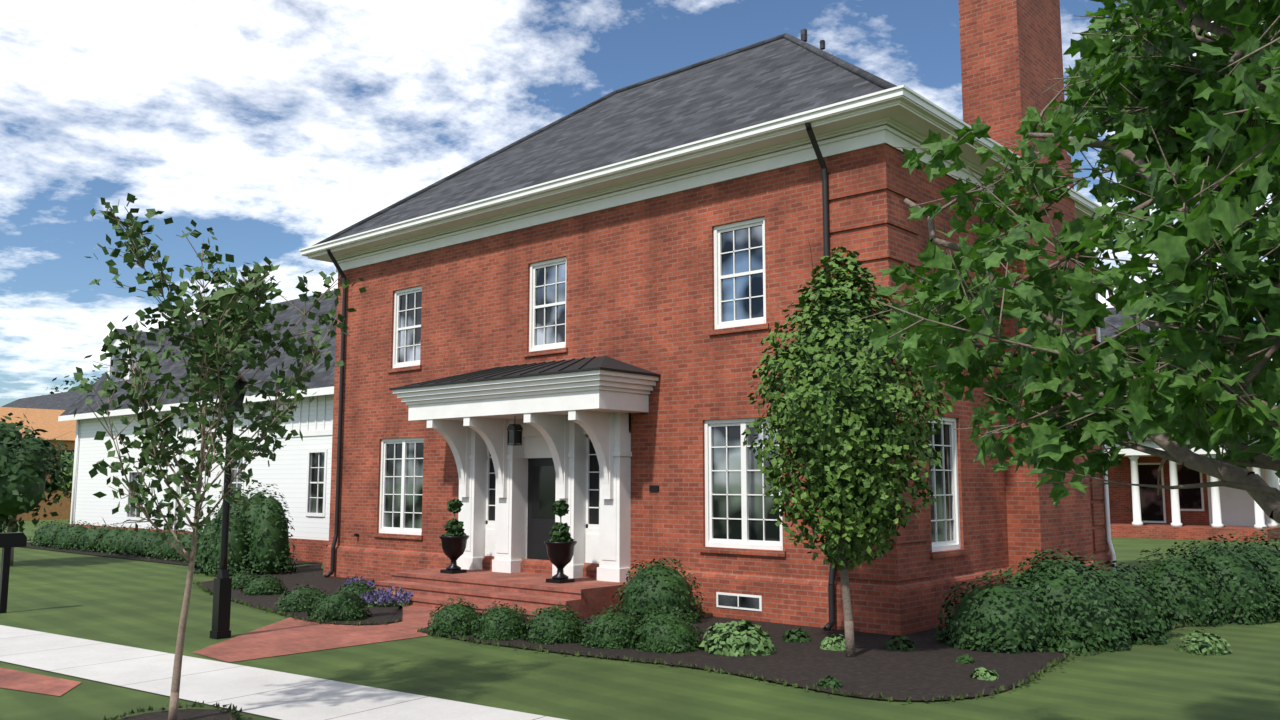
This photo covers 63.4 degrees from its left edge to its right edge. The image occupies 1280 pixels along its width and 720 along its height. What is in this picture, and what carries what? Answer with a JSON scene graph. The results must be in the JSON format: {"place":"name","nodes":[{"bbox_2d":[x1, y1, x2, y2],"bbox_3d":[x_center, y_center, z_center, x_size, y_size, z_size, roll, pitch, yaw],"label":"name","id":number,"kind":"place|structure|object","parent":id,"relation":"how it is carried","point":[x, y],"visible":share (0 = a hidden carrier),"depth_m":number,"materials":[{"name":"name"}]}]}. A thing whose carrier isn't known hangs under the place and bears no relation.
{"place":"outdoors","nodes":[
{"label":"outdoors","id":0,"kind":"place"},
{"bbox_2d":[50,448,73,498],"bbox_3d":[-21.213,4.960,40.100,3.106,3.786,2.648,0,-7,-4],"label":"tree","id":1,"kind":"object","parent":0,"point":[69,459],"visible":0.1,"depth_m":39.32,"materials":[{"name":"green plant"}]},
{"bbox_2d":[0,605,437,695],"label":"brick path","id":2,"kind":"structure","parent":0,"point":[290,635],"depth_m":13.79,"materials":[{"name":"red brick"}]},
{"bbox_2d":[0,625,565,719],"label":"sidewalk","id":3,"kind":"structure","parent":0,"point":[277,695],"depth_m":10.76,"materials":[{"name":"concrete"}]},
{"bbox_2d":[372,568,627,618],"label":"porch steps","id":4,"kind":"structure","parent":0,"point":[482,589],"depth_m":17.20,"materials":[{"name":"red brick"}]},
{"bbox_2d":[439,498,468,573],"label":"potted topiary","id":5,"kind":"object","parent":4,"relation":"on","point":[454,537],"visible":1,"depth_m":19.00,"materials":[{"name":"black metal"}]},
{"bbox_2d":[393,370,657,581],"bbox_3d":[-2.161,2.121,18.589,5.480,3.450,1.640,-6,-9,41],"label":"white porch","id":6,"kind":"object","parent":4,"relation":"on","point":[562,419],"visible":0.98,"depth_m":18.24,"materials":[{"name":"white wood"}]},
{"bbox_2d":[544,500,576,583],"bbox_3d":[-1.326,3.020,17.309,0.560,1.362,0.560,-6,-9,41],"label":"potted topiary","id":7,"kind":"object","parent":4,"relation":"on","point":[561,543],"visible":1,"depth_m":17.18,"materials":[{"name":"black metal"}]},
{"bbox_2d":[0,485,1279,719],"bbox_3d":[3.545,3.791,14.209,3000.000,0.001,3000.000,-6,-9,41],"label":"lawn","id":8,"kind":"structure","parent":0,"point":[116,601],"depth_m":11.39,"materials":[{"name":"green plant"}]},
{"bbox_2d":[0,532,26,612],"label":"mailbox","id":9,"kind":"object","parent":8,"relation":"on","point":[8,541],"visible":1,"depth_m":16.82,"materials":[{"name":"black metal"}]},
{"bbox_2d":[0,408,70,565],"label":"tree","id":10,"kind":"object","parent":8,"relation":"on","point":[27,466],"visible":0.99,"depth_m":26.08,"materials":[{"name":"green plant"}]},
{"bbox_2d":[44,370,104,393],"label":"tree","id":11,"kind":"object","parent":8,"relation":"on","point":[78,387],"visible":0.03,"depth_m":99.33,"materials":[{"name":"green plant"}]},
{"bbox_2d":[27,520,202,561],"bbox_3d":[-14.883,5.477,30.471,14.098,1.364,1.486,-6,-9,41],"label":"hedge","id":12,"kind":"object","parent":8,"relation":"on","point":[119,541],"visible":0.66,"depth_m":30.96,"materials":[{"name":"green plant"}]},
{"bbox_2d":[58,291,336,563],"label":"white side wing","id":13,"kind":"structure","parent":8,"relation":"on","point":[297,471],"depth_m":31.39,"materials":[{"name":"wood"}]},
{"bbox_2d":[210,362,247,638],"bbox_3d":[-5.702,1.888,14.297,0.397,3.800,0.397,-3,-7,22],"label":"lamp post","id":14,"kind":"object","parent":8,"relation":"on","point":[221,609],"visible":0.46,"depth_m":14.14,"materials":[{"name":"black metal"}]},
{"bbox_2d":[26,542,1192,719],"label":"mulch beds","id":15,"kind":"object","parent":8,"relation":"on","point":[928,667],"visible":0.48,"depth_m":12.31,"materials":[{"name":"brown soil"}]},
{"bbox_2d":[60,193,366,719],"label":"young street tree","id":16,"kind":"object","parent":15,"relation":"on","point":[233,309],"visible":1,"depth_m":9.05,"materials":[{"name":"green plant"}]},
{"bbox_2d":[189,481,296,576],"bbox_3d":[-9.743,4.473,24.835,2.054,3.166,4.057,6,-9,-39],"label":"yew shrub","id":17,"kind":"object","parent":15,"relation":"on","point":[258,542],"visible":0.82,"depth_m":23.70,"materials":[{"name":"green plant"}]},
{"bbox_2d":[230,570,257,588],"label":"bush","id":18,"kind":"object","parent":15,"relation":"on","point":[238,581],"visible":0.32,"depth_m":20.43,"materials":[{"name":"green plant"}]},
{"bbox_2d":[240,574,287,594],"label":"bush","id":19,"kind":"object","parent":15,"relation":"on","point":[264,585],"visible":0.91,"depth_m":19.39,"materials":[{"name":"green plant"}]},
{"bbox_2d":[275,584,327,611],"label":"bush","id":20,"kind":"object","parent":15,"relation":"on","point":[302,599],"visible":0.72,"depth_m":16.83,"materials":[{"name":"green plant"}]},
{"bbox_2d":[307,590,372,621],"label":"bush","id":21,"kind":"object","parent":15,"relation":"on","point":[339,607],"visible":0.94,"depth_m":15.79,"materials":[{"name":"green plant"}]},
{"bbox_2d":[336,581,374,597],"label":"bush","id":22,"kind":"object","parent":15,"relation":"on","point":[358,589],"visible":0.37,"depth_m":18.31,"materials":[{"name":"green plant"}]},
{"bbox_2d":[341,574,374,589],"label":"purple flowers","id":23,"kind":"object","parent":15,"relation":"on","point":[355,579],"visible":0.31,"depth_m":20.22,"materials":[{"name":"purple plant"}]},
{"bbox_2d":[359,585,412,606],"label":"purple flowers","id":24,"kind":"object","parent":15,"relation":"on","point":[378,598],"visible":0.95,"depth_m":17.61,"materials":[{"name":"purple plant"}]},
{"bbox_2d":[427,597,483,637],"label":"boxwood bush","id":25,"kind":"object","parent":15,"relation":"on","point":[458,618],"visible":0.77,"depth_m":14.24,"materials":[{"name":"green plant"}]},
{"bbox_2d":[471,601,531,640],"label":"boxwood bush","id":26,"kind":"object","parent":15,"relation":"on","point":[502,623],"visible":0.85,"depth_m":13.91,"materials":[{"name":"green plant"}]},
{"bbox_2d":[520,603,585,643],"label":"boxwood bush","id":27,"kind":"object","parent":15,"relation":"on","point":[554,624],"visible":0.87,"depth_m":13.57,"materials":[{"name":"green plant"}]},
{"bbox_2d":[580,605,642,648],"bbox_3d":[-0.352,3.578,13.408,0.866,0.804,0.847,0,-7,-1],"label":"boxwood bush","id":28,"kind":"object","parent":15,"relation":"on","point":[613,630],"visible":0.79,"depth_m":13.16,"materials":[{"name":"green plant"}]},
{"bbox_2d":[94,581,1194,719],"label":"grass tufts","id":29,"kind":"object","parent":15,"relation":"on","point":[269,609],"visible":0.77,"depth_m":11.43,"materials":[{"name":"green plant"}]},
{"bbox_2d":[610,557,704,623],"bbox_3d":[0.306,3.707,15.841,1.457,1.406,1.326,-6,-9,41],"label":"bush","id":30,"kind":"object","parent":15,"relation":"on","point":[648,590],"visible":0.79,"depth_m":15.50,"materials":[{"name":"green plant"}]},
{"bbox_2d":[629,608,705,653],"bbox_3d":[0.331,3.532,13.123,0.925,0.726,0.896,-6,-9,41],"label":"boxwood bush","id":31,"kind":"object","parent":15,"relation":"on","point":[665,632],"visible":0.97,"depth_m":12.88,"materials":[{"name":"green plant"}]},
{"bbox_2d":[698,619,774,656],"bbox_3d":[1.204,3.545,12.911,0.950,0.620,0.941,1,-7,-11],"label":"hosta plant","id":32,"kind":"object","parent":15,"relation":"on","point":[739,642],"visible":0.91,"depth_m":12.68,"materials":[{"name":"green plant"}]},
{"bbox_2d":[781,628,810,642],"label":"plant","id":33,"kind":"object","parent":15,"relation":"on","point":[800,636],"visible":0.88,"depth_m":13.66,"materials":[{"name":"green plant"}]},
{"bbox_2d":[816,675,842,688],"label":"plant","id":34,"kind":"object","parent":15,"relation":"on","point":[829,681],"visible":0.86,"depth_m":10.59,"materials":[{"name":"green plant"}]},
{"bbox_2d":[820,633,844,650],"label":"plant","id":35,"kind":"object","parent":15,"relation":"on","point":[835,645],"visible":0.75,"depth_m":12.96,"materials":[{"name":"green plant"}]},
{"bbox_2d":[741,235,953,656],"bbox_3d":[2.449,1.064,12.717,2.652,5.068,2.784,-6,-9,41],"label":"hornbeam tree","id":36,"kind":"object","parent":15,"relation":"on","point":[845,436],"visible":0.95,"depth_m":12.31,"materials":[{"name":"green plant"}]},
{"bbox_2d":[884,635,914,649],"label":"plant","id":37,"kind":"object","parent":15,"relation":"on","point":[895,645],"visible":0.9,"depth_m":13.01,"materials":[{"name":"green plant"}]},
{"bbox_2d":[955,654,974,663],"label":"plant","id":38,"kind":"object","parent":15,"relation":"on","point":[966,659],"visible":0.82,"depth_m":12.01,"materials":[{"name":"green plant"}]},
{"bbox_2d":[970,667,998,680],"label":"plant","id":39,"kind":"object","parent":15,"relation":"on","point":[982,673],"visible":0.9,"depth_m":11.03,"materials":[{"name":"green plant"}]},
{"bbox_2d":[934,548,1179,653],"bbox_3d":[5.611,3.448,13.835,3.713,1.814,2.009,4,-8,-32],"label":"bush","id":40,"kind":"object","parent":15,"relation":"on","point":[1035,605],"visible":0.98,"depth_m":13.22,"materials":[{"name":"green plant"}]},
{"bbox_2d":[1045,627,1100,655],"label":"plant","id":41,"kind":"object","parent":15,"relation":"on","point":[1067,646],"visible":0.86,"depth_m":12.79,"materials":[{"name":"green plant"}]},
{"bbox_2d":[0,307,1279,541],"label":"background houses","id":42,"kind":"structure","parent":8,"relation":"on","point":[1204,513],"depth_m":41.04,"materials":[{"name":"brick"}]},
{"bbox_2d":[323,0,1110,635],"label":"brick house walls","id":43,"kind":"structure","parent":8,"relation":"on","point":[639,284],"depth_m":17.46,"materials":[{"name":"red brick"}]},
{"bbox_2d":[354,485,658,536],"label":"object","id":44,"kind":"object","parent":43,"relation":"attached to","point":[653,487],"visible":1,"depth_m":17.30,"materials":[{"name":"black metal"}]},
{"bbox_2d":[389,356,660,559],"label":"portico roof","id":45,"kind":"structure","parent":43,"relation":"attached to","point":[541,494],"depth_m":18.99,"materials":[{"name":"grey metal"}]},
{"bbox_2d":[324,122,835,630],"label":"bronze downspouts","id":46,"kind":"object","parent":43,"relation":"attached to","point":[830,624],"visible":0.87,"depth_m":22.87,"materials":[{"name":"black metal"}]},
{"bbox_2d":[330,38,884,240],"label":"roof","id":47,"kind":"structure","parent":43,"relation":"on","point":[778,79],"depth_m":20.46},
{"bbox_2d":[312,29,896,245],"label":"house hip caps","id":48,"kind":"object","parent":47,"relation":"on","point":[862,73],"visible":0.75,"depth_m":23.86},
{"bbox_2d":[379,217,960,610],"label":"windows","id":49,"kind":"structure","parent":43,"relation":"in","point":[739,506],"depth_m":16.63,"materials":[{"name":"white glass"}]},
{"bbox_2d":[299,85,1130,271],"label":"roof cornice","id":50,"kind":"structure","parent":43,"relation":"attached to","point":[901,116],"depth_m":17.23,"materials":[{"name":"white wood"}]},
{"bbox_2d":[1092,234,1115,571],"bbox_3d":[9.663,0.880,21.141,0.556,7.418,0.090,-6,-9,41],"label":"white downspout","id":51,"kind":"object","parent":43,"relation":"attached to","point":[1107,518],"visible":0.3,"depth_m":21.01,"materials":[{"name":"paint"}]},
{"bbox_2d":[849,0,1279,522],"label":"overhanging maple tree","id":52,"kind":"object","parent":8,"relation":"on","point":[1192,144],"visible":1,"depth_m":4.84,"materials":[{"name":"green plant"}]},
{"bbox_2d":[1175,629,1231,655],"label":"plant","id":53,"kind":"object","parent":8,"relation":"on","point":[1205,645],"visible":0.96,"depth_m":12.79,"materials":[{"name":"green plant"}]},
{"bbox_2d":[1132,527,1279,626],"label":"bush","id":54,"kind":"object","parent":8,"relation":"on","point":[1217,584],"visible":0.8,"depth_m":15.64,"materials":[{"name":"green plant"}]},
{"bbox_2d":[0,0,1279,484],"label":"sky","id":55,"kind":"structure","parent":0,"point":[276,127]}
]}

